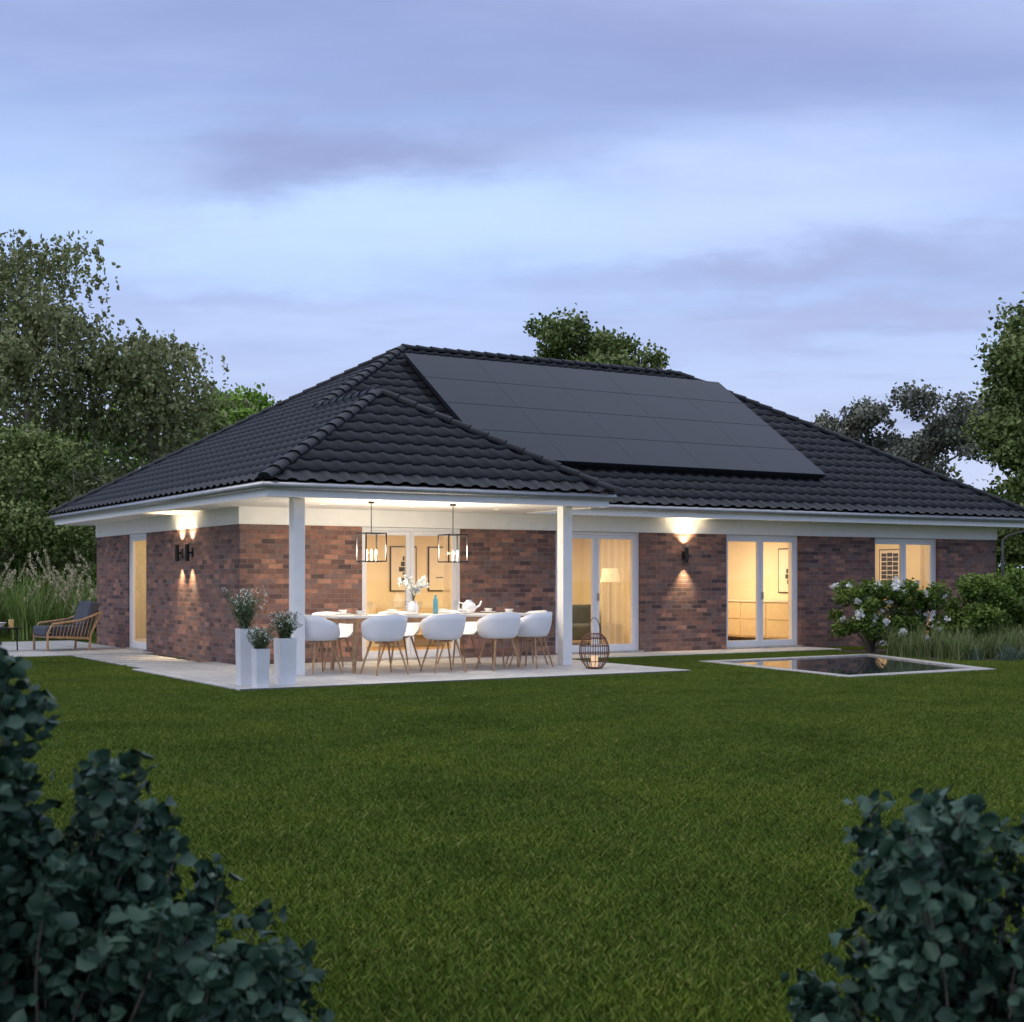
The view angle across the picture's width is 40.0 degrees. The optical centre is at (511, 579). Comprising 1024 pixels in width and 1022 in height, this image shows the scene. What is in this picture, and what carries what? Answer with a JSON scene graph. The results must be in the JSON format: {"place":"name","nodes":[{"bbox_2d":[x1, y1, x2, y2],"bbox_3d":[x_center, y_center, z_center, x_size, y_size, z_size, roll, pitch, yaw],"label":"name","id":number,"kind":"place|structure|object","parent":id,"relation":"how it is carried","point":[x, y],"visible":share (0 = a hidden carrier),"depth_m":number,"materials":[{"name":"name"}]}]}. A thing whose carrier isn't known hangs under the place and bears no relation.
{"place":"outdoors","nodes":[
{"label":"outdoors","id":0,"kind":"place"},
{"bbox_2d":[0,545,96,640],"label":"pampas grass","id":1,"kind":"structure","parent":0,"point":[24,614],"depth_m":33.52,"materials":[{"name":"green plant"}]},
{"bbox_2d":[0,640,841,690],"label":"terrace","id":2,"kind":"structure","parent":0,"point":[219,674],"depth_m":22.17,"materials":[{"name":"grey stone"}]},
{"bbox_2d":[0,619,19,650],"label":"side table","id":3,"kind":"object","parent":2,"relation":"on","point":[10,624],"visible":1,"depth_m":27.62,"materials":[{"name":"black metal"}]},
{"bbox_2d":[33,601,101,650],"bbox_3d":[-8.875,0.915,28.089,1.138,0.975,0.879,0,0,-36],"label":"lounge armchair","id":4,"kind":"object","parent":2,"relation":"on","point":[85,615],"visible":1,"depth_m":27.92,"materials":[{"name":"brown wood"}]},
{"bbox_2d":[221,586,266,685],"bbox_3d":[-3.536,0.741,18.689,0.609,1.319,0.567,0,0,-31],"label":"white planter","id":5,"kind":"object","parent":2,"relation":"on","point":[243,646],"visible":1,"depth_m":18.63,"materials":[{"name":"ceramic"}]},
{"bbox_2d":[244,625,273,687],"bbox_3d":[-3.293,0.988,18.359,0.396,0.824,0.380,0,0,23],"label":"white planter","id":6,"kind":"object","parent":2,"relation":"on","point":[260,657],"visible":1,"depth_m":18.29,"materials":[{"name":"ceramic"}]},
{"bbox_2d":[269,610,301,684],"bbox_3d":[-3.035,0.901,18.781,0.449,0.997,0.432,0,0,43],"label":"white planter","id":7,"kind":"object","parent":2,"relation":"on","point":[285,650],"visible":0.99,"depth_m":18.71,"materials":[{"name":"ceramic"}]},
{"bbox_2d":[289,497,304,674],"bbox_3d":[-3.155,0.101,20.660,0.180,2.598,0.180,0,0,-31],"label":"porch post","id":8,"kind":"object","parent":2,"relation":"on","point":[296,554],"visible":0.78,"depth_m":20.59,"materials":[{"name":"white paint"}]},
{"bbox_2d":[305,615,341,674],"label":"dining chair","id":9,"kind":"object","parent":2,"relation":"on","point":[319,629],"visible":0.87,"depth_m":20.73,"materials":[{"name":"white plastic"}]},
{"bbox_2d":[311,611,352,669],"bbox_3d":[-2.814,0.955,22.164,0.696,0.898,0.628,0,0,-30],"label":"dining chair","id":10,"kind":"object","parent":2,"relation":"on","point":[346,631],"visible":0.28,"depth_m":22.34,"materials":[{"name":"white plastic"}]},
{"bbox_2d":[360,614,408,675],"bbox_3d":[-1.879,0.955,20.813,0.696,0.898,0.628,0,0,-34],"label":"dining chair","id":11,"kind":"object","parent":2,"relation":"on","point":[386,629],"visible":1,"depth_m":20.58,"materials":[{"name":"white plastic"}]},
{"bbox_2d":[378,611,420,666],"bbox_3d":[-1.830,0.955,22.760,0.696,0.898,0.628,0,0,-28],"label":"dining chair","id":12,"kind":"object","parent":2,"relation":"on","point":[412,629],"visible":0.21,"depth_m":22.88,"materials":[{"name":"white plastic"}]},
{"bbox_2d":[362,656,462,660],"bbox_3d":[-1.800,1.426,24.812,1.976,0.108,0.400,0,0,-31],"label":"terrace door sill","id":13,"kind":"structure","parent":2,"relation":"on","point":[415,658],"depth_m":24.64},
{"bbox_2d":[317,612,531,672],"bbox_3d":[-1.331,0.974,22.127,3.500,0.857,1.000,0,0,-31],"label":"dining table","id":14,"kind":"object","parent":2,"relation":"on","point":[355,620],"visible":0.63,"depth_m":21.51,"materials":[{"name":"brown wood"}]},
{"bbox_2d":[397,574,428,612],"bbox_3d":[-1.516,0.230,21.975,0.500,0.628,0.330,0,0,-24],"label":"orchid vase","id":15,"kind":"object","parent":14,"relation":"on","point":[408,583],"visible":0.98,"depth_m":21.95,"materials":[{"name":"white ceramic"}]},
{"bbox_2d":[334,595,516,614],"bbox_3d":[-1.290,0.394,22.151,2.985,0.300,0.950,0,0,-31],"label":"tableware","id":16,"kind":"object","parent":14,"relation":"on","point":[469,606],"visible":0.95,"depth_m":22.30,"materials":[{"name":"white ceramic"}]},
{"bbox_2d":[420,613,466,672],"bbox_3d":[-1.033,0.955,21.325,0.696,0.898,0.628,0,0,-29],"label":"dining chair","id":17,"kind":"object","parent":2,"relation":"on","point":[439,628],"visible":1,"depth_m":21.09,"materials":[{"name":"white plastic"}]},
{"bbox_2d":[437,610,480,664],"bbox_3d":[-0.890,0.955,23.329,0.696,0.898,0.628,0,0,-33],"label":"dining chair","id":18,"kind":"object","parent":2,"relation":"on","point":[470,629],"visible":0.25,"depth_m":23.46,"materials":[{"name":"white plastic"}]},
{"bbox_2d":[475,613,522,670],"bbox_3d":[-0.194,0.955,21.833,0.696,0.898,0.628,0,0,-33],"label":"dining chair","id":19,"kind":"object","parent":2,"relation":"on","point":[502,627],"visible":1,"depth_m":21.60,"materials":[{"name":"white plastic"}]},
{"bbox_2d":[505,610,547,664],"bbox_3d":[0.261,0.955,23.205,0.628,0.898,0.696,0,0,-25],"label":"dining chair","id":20,"kind":"object","parent":2,"relation":"on","point":[540,611],"visible":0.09,"depth_m":23.29,"materials":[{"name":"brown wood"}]},
{"bbox_2d":[508,612,553,668],"bbox_3d":[0.323,0.955,22.406,0.628,0.898,0.696,0,0,30],"label":"dining chair","id":21,"kind":"object","parent":2,"relation":"on","point":[534,626],"visible":0.93,"depth_m":22.16,"materials":[{"name":"white plastic"}]},
{"bbox_2d":[557,506,571,664],"bbox_3d":[0.865,0.101,23.095,0.180,2.598,0.180,0,0,-31],"label":"porch post","id":22,"kind":"object","parent":2,"relation":"on","point":[564,585],"visible":1,"depth_m":23.02,"materials":[{"name":"white paint"}]},
{"bbox_2d":[579,617,609,667],"bbox_3d":[1.293,0.991,22.138,0.484,0.791,0.484,0,0,-31],"label":"wire basket lantern","id":23,"kind":"object","parent":2,"relation":"on","point":[593,661],"visible":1,"depth_m":22.08,"materials":[{"name":"metal"}]},
{"bbox_2d":[556,650,643,654],"bbox_3d":[1.592,1.426,26.866,1.986,0.108,0.400,0,0,-31],"label":"terrace door sill","id":24,"kind":"structure","parent":2,"relation":"on","point":[628,651],"depth_m":26.90,"materials":[{"name":"grey stone"}]},
{"bbox_2d":[727,645,802,648],"bbox_3d":[5.103,1.426,28.993,1.996,0.108,0.400,0,0,-31],"label":"terrace door sill","id":25,"kind":"structure","parent":2,"relation":"on","point":[752,647],"depth_m":28.86,"materials":[{"name":"grey stone"}]},
{"bbox_2d":[0,629,1023,1021],"bbox_3d":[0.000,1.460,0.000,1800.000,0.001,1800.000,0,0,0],"label":"ground","id":26,"kind":"structure","parent":0,"point":[93,641],"depth_m":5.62,"materials":[{"name":"green plant"}]},
{"bbox_2d":[0,420,104,618],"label":"apple tree","id":27,"kind":"object","parent":26,"relation":"on","point":[22,536],"visible":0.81,"depth_m":37.73,"materials":[{"name":"green plant"}]},
{"bbox_2d":[20,560,96,628],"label":"hedge","id":28,"kind":"object","parent":26,"relation":"on","point":[94,578],"visible":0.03,"depth_m":40.15,"materials":[{"name":"green plant"}]},
{"bbox_2d":[0,228,164,580],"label":"birch tree","id":29,"kind":"object","parent":26,"relation":"on","point":[25,356],"visible":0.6,"depth_m":43.09,"materials":[{"name":"green plant"}]},
{"bbox_2d":[97,537,100,644],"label":"back wall","id":30,"kind":"structure","parent":26,"relation":"on","point":[99,586],"depth_m":30.38,"materials":[{"name":"brick"}]},
{"bbox_2d":[0,386,209,574],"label":"maple tree","id":31,"kind":"object","parent":26,"relation":"on","point":[44,497],"visible":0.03,"depth_m":53.80,"materials":[{"name":"green plant"}]},
{"bbox_2d":[101,535,129,647],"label":"side wall","id":32,"kind":"structure","parent":26,"relation":"on","point":[115,590],"depth_m":29.31,"materials":[{"name":"brick"}]},
{"bbox_2d":[73,654,196,664],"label":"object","id":33,"kind":"object","parent":26,"relation":"on","point":[122,659],"visible":0.61,"depth_m":24.82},
{"bbox_2d":[125,647,145,650],"bbox_3d":[-7.336,1.426,28.065,0.400,0.108,1.256,0,0,-31],"label":"side door sill","id":34,"kind":"structure","parent":26,"relation":"on","point":[131,648],"depth_m":28.03,"materials":[{"name":"stone"}]},
{"bbox_2d":[130,533,145,648],"bbox_3d":[-7.289,0.231,28.094,0.330,2.278,1.256,0,0,-31],"label":"side door frame","id":35,"kind":"object","parent":34,"relation":"on","point":[137,587],"visible":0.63,"depth_m":28.59,"materials":[{"name":"beige paint"}]},
{"bbox_2d":[35,330,257,575],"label":"birch tree","id":36,"kind":"object","parent":26,"relation":"on","point":[175,405],"visible":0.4,"depth_m":44.62,"materials":[{"name":"green plant"}]},
{"bbox_2d":[0,641,334,1021],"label":"foreground shrub","id":37,"kind":"object","parent":26,"relation":"on","point":[108,955],"visible":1,"depth_m":3.49,"materials":[{"name":"green plant"}]},
{"bbox_2d":[146,525,231,663],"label":"side wall","id":38,"kind":"structure","parent":26,"relation":"on","point":[187,604],"depth_m":25.17,"materials":[{"name":"brick"}]},
{"bbox_2d":[175,545,182,560],"bbox_3d":[-6.044,-0.480,25.527,0.140,0.300,0.090,0,0,-31],"label":"wall lamp","id":39,"kind":"object","parent":38,"relation":"attached to","point":[177,552],"visible":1,"depth_m":25.48,"materials":[{"name":"black metal"}]},
{"bbox_2d":[185,544,192,560],"bbox_3d":[-5.749,-0.480,25.040,0.140,0.300,0.090,0,0,-31],"label":"wall lamp","id":40,"kind":"object","parent":38,"relation":"attached to","point":[187,552],"visible":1,"depth_m":24.99,"materials":[{"name":"black metal"}]},
{"bbox_2d":[168,382,280,445],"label":"maple tree","id":41,"kind":"object","parent":26,"relation":"on","point":[258,399],"visible":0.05,"depth_m":53.15,"materials":[{"name":"green plant"}]},
{"bbox_2d":[232,524,361,664],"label":"front wall","id":42,"kind":"structure","parent":26,"relation":"on","point":[333,569],"depth_m":23.66,"materials":[{"name":"brick"}]},
{"bbox_2d":[362,527,459,658],"bbox_3d":[-1.839,0.231,24.876,1.976,2.278,0.290,0,0,-31],"label":"terrace door frame","id":43,"kind":"object","parent":26,"relation":"on","point":[409,534],"visible":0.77,"depth_m":24.81,"materials":[{"name":"white plastic"}]},
{"bbox_2d":[460,529,555,657],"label":"front wall","id":44,"kind":"structure","parent":26,"relation":"on","point":[515,570],"depth_m":25.70,"materials":[{"name":"brick"}]},
{"bbox_2d":[0,438,1023,574],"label":"tree line","id":45,"kind":"object","parent":26,"relation":"on","point":[957,475],"depth_m":78.29,"materials":[{"name":"green plant"}]},
{"bbox_2d":[556,531,638,652],"bbox_3d":[1.553,0.231,26.930,1.986,2.278,0.290,0,0,-31],"label":"terrace door frame","id":46,"kind":"object","parent":26,"relation":"on","point":[595,537],"visible":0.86,"depth_m":27.00,"materials":[{"name":"white plastic"}]},
{"bbox_2d":[523,303,671,369],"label":"oak tree","id":47,"kind":"object","parent":26,"relation":"on","point":[560,337],"visible":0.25,"depth_m":59.26,"materials":[{"name":"green plant"}]},
{"bbox_2d":[366,535,919,650],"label":"interior walls","id":48,"kind":"structure","parent":26,"relation":"on","point":[741,570],"depth_m":31.83,"materials":[{"name":"beige paint"}]},
{"bbox_2d":[390,546,416,591],"bbox_3d":[-2.287,-0.225,29.593,0.620,0.950,0.034,0,0,-31],"label":"wall picture","id":49,"kind":"object","parent":48,"relation":"attached to","point":[397,562],"depth_m":29.52},
{"bbox_2d":[376,592,442,647],"bbox_3d":[-1.696,0.830,29.680,2.400,1.140,0.400,0,0,-31],"label":"sideboard","id":50,"kind":"object","parent":48,"relation":"on","point":[397,601],"visible":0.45,"depth_m":29.20,"materials":[{"name":"brown wood"}]},
{"bbox_2d":[428,547,442,590],"bbox_3d":[-1.516,-0.225,30.058,0.620,0.950,0.036,0,0,-31],"label":"wall picture","id":51,"kind":"object","parent":48,"relation":"attached to","point":[435,574],"depth_m":29.98},
{"bbox_2d":[443,536,450,648],"bbox_3d":[-1.101,0.175,25.654,0.349,2.390,0.101,0,0,-28],"label":"curtain","id":52,"kind":"object","parent":48,"relation":"hanging from","point":[447,586],"visible":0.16,"depth_m":25.61,"materials":[{"name":"fabric"}]},
{"bbox_2d":[96,506,996,539],"bbox_3d":[1.079,-1.055,31.536,18.310,0.286,8.840,0,0,-31],"label":"frieze","id":53,"kind":"object","parent":48,"relation":"attached to","point":[314,517],"visible":0.59,"depth_m":26.64,"materials":[{"name":"white paint"}]},
{"bbox_2d":[61,496,1022,528],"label":"soffit","id":54,"kind":"structure","parent":53,"relation":"on","point":[359,504],"depth_m":23.44,"materials":[{"name":"paint"}]},
{"bbox_2d":[356,501,386,561],"bbox_3d":[-2.161,-0.736,21.624,0.358,0.929,0.358,0,0,-31],"label":"pendant lantern","id":55,"kind":"object","parent":54,"relation":"hanging from","point":[371,532],"visible":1,"depth_m":21.57,"materials":[{"name":"black metal"}]},
{"bbox_2d":[438,504,467,562],"bbox_3d":[-0.938,-0.736,22.365,0.358,0.929,0.358,0,0,-31],"label":"pendant lantern","id":56,"kind":"object","parent":54,"relation":"hanging from","point":[453,561],"visible":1,"depth_m":22.36,"materials":[{"name":"black metal"}]},
{"bbox_2d":[55,488,1023,528],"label":"fascia board","id":57,"kind":"object","parent":54,"relation":"on","point":[366,495],"visible":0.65,"depth_m":23.82,"materials":[{"name":"white paint"}]},
{"bbox_2d":[49,480,1023,522],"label":"gutter","id":58,"kind":"object","parent":57,"relation":"attached to","point":[257,485],"visible":0.56,"depth_m":22.91,"materials":[{"name":"metal"}]},
{"bbox_2d":[50,358,380,515],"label":"roof","id":59,"kind":"structure","parent":58,"relation":"on","point":[154,479],"depth_m":27.66,"materials":[{"name":"tile"}]},
{"bbox_2d":[155,395,364,497],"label":"roof","id":60,"kind":"structure","parent":58,"relation":"on","point":[253,460],"depth_m":23.28,"materials":[{"name":"tile"}]},
{"bbox_2d":[49,351,736,515],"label":"roof back","id":61,"kind":"structure","parent":58,"relation":"on","point":[420,484],"depth_m":33.21,"materials":[{"name":"tile"}]},
{"bbox_2d":[263,395,615,493],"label":"porch roof front","id":62,"kind":"structure","parent":58,"relation":"on","point":[382,438],"depth_m":22.14,"materials":[{"name":"tile"}]},
{"bbox_2d":[508,486,616,493],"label":"porch roof","id":63,"kind":"structure","parent":58,"relation":"on","point":[559,490],"depth_m":24.09,"materials":[{"name":"tile"}]},
{"bbox_2d":[341,348,1023,517],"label":"roof front","id":64,"kind":"structure","parent":58,"relation":"on","point":[859,478],"depth_m":29.81,"materials":[{"name":"tile"}]},
{"bbox_2d":[48,344,1023,513],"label":"ridge caps","id":65,"kind":"object","parent":64,"relation":"on","point":[318,436],"visible":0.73,"depth_m":28.24,"materials":[{"name":"tile"}]},
{"bbox_2d":[404,353,825,477],"bbox_3d":[2.234,-3.400,29.416,8.248,2.471,3.603,0,0,-31],"label":"solar array","id":66,"kind":"object","parent":64,"relation":"on","point":[575,417],"visible":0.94,"depth_m":29.13,"materials":[{"name":"black glass"}]},
{"bbox_2d":[737,403,1023,517],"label":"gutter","id":67,"kind":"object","parent":58,"relation":"on","point":[868,511],"depth_m":35.76,"materials":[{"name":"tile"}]},
{"bbox_2d":[1001,529,1023,577],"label":"downspout","id":68,"kind":"object","parent":58,"relation":"attached to","point":[1002,546],"visible":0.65,"depth_m":32.47,"materials":[{"name":"metal"}]},
{"bbox_2d":[601,539,629,643],"bbox_3d":[2.063,0.175,27.573,0.750,2.390,0.111,0,0,-31],"label":"curtain","id":69,"kind":"object","parent":48,"relation":"hanging from","point":[615,591],"visible":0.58,"depth_m":27.57,"materials":[{"name":"fabric"}]},
{"bbox_2d":[728,599,787,638],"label":"kitchen cabinets","id":70,"kind":"object","parent":48,"relation":"on","point":[741,617],"visible":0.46,"depth_m":31.58,"materials":[{"name":"beige wood"}]},
{"bbox_2d":[778,548,787,592],"bbox_3d":[6.220,-0.200,31.435,0.034,1.000,0.800,0,0,-31],"label":"wall picture","id":71,"kind":"object","parent":48,"relation":"attached to","point":[782,570],"depth_m":31.62},
{"bbox_2d":[879,549,898,582],"bbox_3d":[9.336,-0.175,34.783,0.034,1.150,0.700,0,0,-31],"label":"wall picture","id":72,"kind":"object","parent":48,"relation":"attached to","point":[888,564],"depth_m":34.80},
{"bbox_2d":[920,545,925,634],"bbox_3d":[9.420,0.175,32.026,0.349,2.390,0.101,0,0,-28],"label":"curtain","id":73,"kind":"object","parent":48,"relation":"hanging from","point":[922,565],"visible":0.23,"depth_m":31.98,"materials":[{"name":"fabric"}]},
{"bbox_2d":[639,533,726,651],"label":"front wall","id":74,"kind":"structure","parent":26,"relation":"on","point":[682,605],"depth_m":27.78,"materials":[{"name":"brick"}]},
{"bbox_2d":[682,548,688,562],"bbox_3d":[3.424,-0.480,27.731,0.090,0.300,0.139,0,0,-31],"label":"wall lamp","id":75,"kind":"object","parent":74,"relation":"attached to","point":[685,554],"visible":1,"depth_m":27.68,"materials":[{"name":"black metal"}]},
{"bbox_2d":[727,535,796,646],"bbox_3d":[5.064,0.231,29.057,1.996,2.278,0.290,0,0,-31],"label":"terrace door frame","id":76,"kind":"object","parent":26,"relation":"on","point":[759,540],"visible":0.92,"depth_m":29.02,"materials":[{"name":"white plastic"}]},
{"bbox_2d":[797,536,874,647],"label":"front wall","id":77,"kind":"structure","parent":26,"relation":"on","point":[824,563],"depth_m":29.75,"materials":[{"name":"brick"}]},
{"bbox_2d":[811,395,923,461],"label":"ash tree","id":78,"kind":"object","parent":26,"relation":"on","point":[865,417],"visible":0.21,"depth_m":61.31,"materials":[{"name":"green plant"}]},
{"bbox_2d":[781,782,1023,1021],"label":"foreground shrub","id":79,"kind":"object","parent":26,"relation":"on","point":[927,954],"visible":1,"depth_m":3.32,"materials":[{"name":"green plant"}]},
{"bbox_2d":[875,538,935,641],"bbox_3d":[8.605,0.231,31.201,1.996,2.278,0.290,0,0,-31],"label":"terrace door frame","id":80,"kind":"object","parent":26,"relation":"on","point":[902,543],"visible":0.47,"depth_m":31.43,"materials":[{"name":"white plastic"}]},
{"bbox_2d":[844,646,1017,660],"bbox_3d":[9.915,1.438,28.226,7.609,0.001,4.888,0,0,-35],"label":"plant bed","id":81,"kind":"object","parent":26,"relation":"on","point":[878,651],"visible":0.2,"depth_m":27.76,"materials":[{"name":"soil"}]},
{"bbox_2d":[827,576,913,653],"bbox_3d":[6.962,0.692,27.238,1.676,1.536,1.387,0,0,-17],"label":"white rose bush","id":82,"kind":"object","parent":81,"relation":"on","point":[870,616],"visible":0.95,"depth_m":27.01,"materials":[{"name":"green plant"}]},
{"bbox_2d":[887,577,958,642],"bbox_3d":[7.983,0.708,27.812,1.495,1.507,1.344,0,0,0],"label":"white rose bush","id":83,"kind":"object","parent":81,"relation":"on","point":[922,604],"visible":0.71,"depth_m":27.54,"materials":[{"name":"green plant"}]},
{"bbox_2d":[878,618,1023,660],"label":"ornamental grass","id":84,"kind":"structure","parent":81,"relation":"on","point":[951,648],"depth_m":25.79,"materials":[{"name":"green plant"}]},
{"bbox_2d":[933,572,1022,642],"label":"green shrub","id":85,"kind":"object","parent":81,"relation":"on","point":[979,614],"visible":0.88,"depth_m":27.64,"materials":[{"name":"green plant"}]},
{"bbox_2d":[963,642,1023,661],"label":"lavender edging","id":86,"kind":"object","parent":81,"relation":"on","point":[1009,654],"visible":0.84,"depth_m":24.84,"materials":[{"name":"green plant"}]},
{"bbox_2d":[980,567,1023,634],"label":"green shrub","id":87,"kind":"object","parent":81,"relation":"on","point":[1015,578],"visible":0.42,"depth_m":28.41,"materials":[{"name":"green plant"}]},
{"bbox_2d":[856,379,1006,484],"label":"ash tree","id":88,"kind":"object","parent":26,"relation":"on","point":[935,439],"visible":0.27,"depth_m":60.66,"materials":[{"name":"green plant"}]},
{"bbox_2d":[936,539,995,620],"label":"front wall","id":89,"kind":"structure","parent":26,"relation":"on","point":[955,558],"depth_m":31.89,"materials":[{"name":"brick"}]},
{"bbox_2d":[953,327,1023,572],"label":"beech tree","id":90,"kind":"object","parent":26,"relation":"on","point":[1002,439],"visible":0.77,"depth_m":40.62,"materials":[{"name":"green plant"}]},
{"bbox_2d":[971,292,1023,504],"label":"beech tree","id":91,"kind":"object","parent":26,"relation":"on","point":[1014,323],"visible":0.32,"depth_m":47.22,"materials":[{"name":"green plant"}]},
{"bbox_2d":[996,563,1023,613],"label":"hedge","id":92,"kind":"object","parent":26,"relation":"on","point":[998,570],"visible":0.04,"depth_m":39.25,"materials":[{"name":"green plant"}]},
{"bbox_2d":[0,0,1023,568],"label":"sky","id":93,"kind":"structure","parent":0,"point":[811,206],"materials":[{"name":"blue"}]},
{"bbox_2d":[572,604,600,639],"bbox_3d":[1.170,0.915,30.159,2.200,0.730,1.150,0,0,-31],"label":"sofa","id":94,"kind":"object","parent":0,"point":[581,617],"visible":0.04,"depth_m":30.64,"materials":[{"name":"green fabric"}]},
{"bbox_2d":[702,654,993,676],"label":"garden pond","id":95,"kind":"structure","parent":0,"point":[854,665],"depth_m":23.43,"materials":[{"name":"liquid"}]}
]}

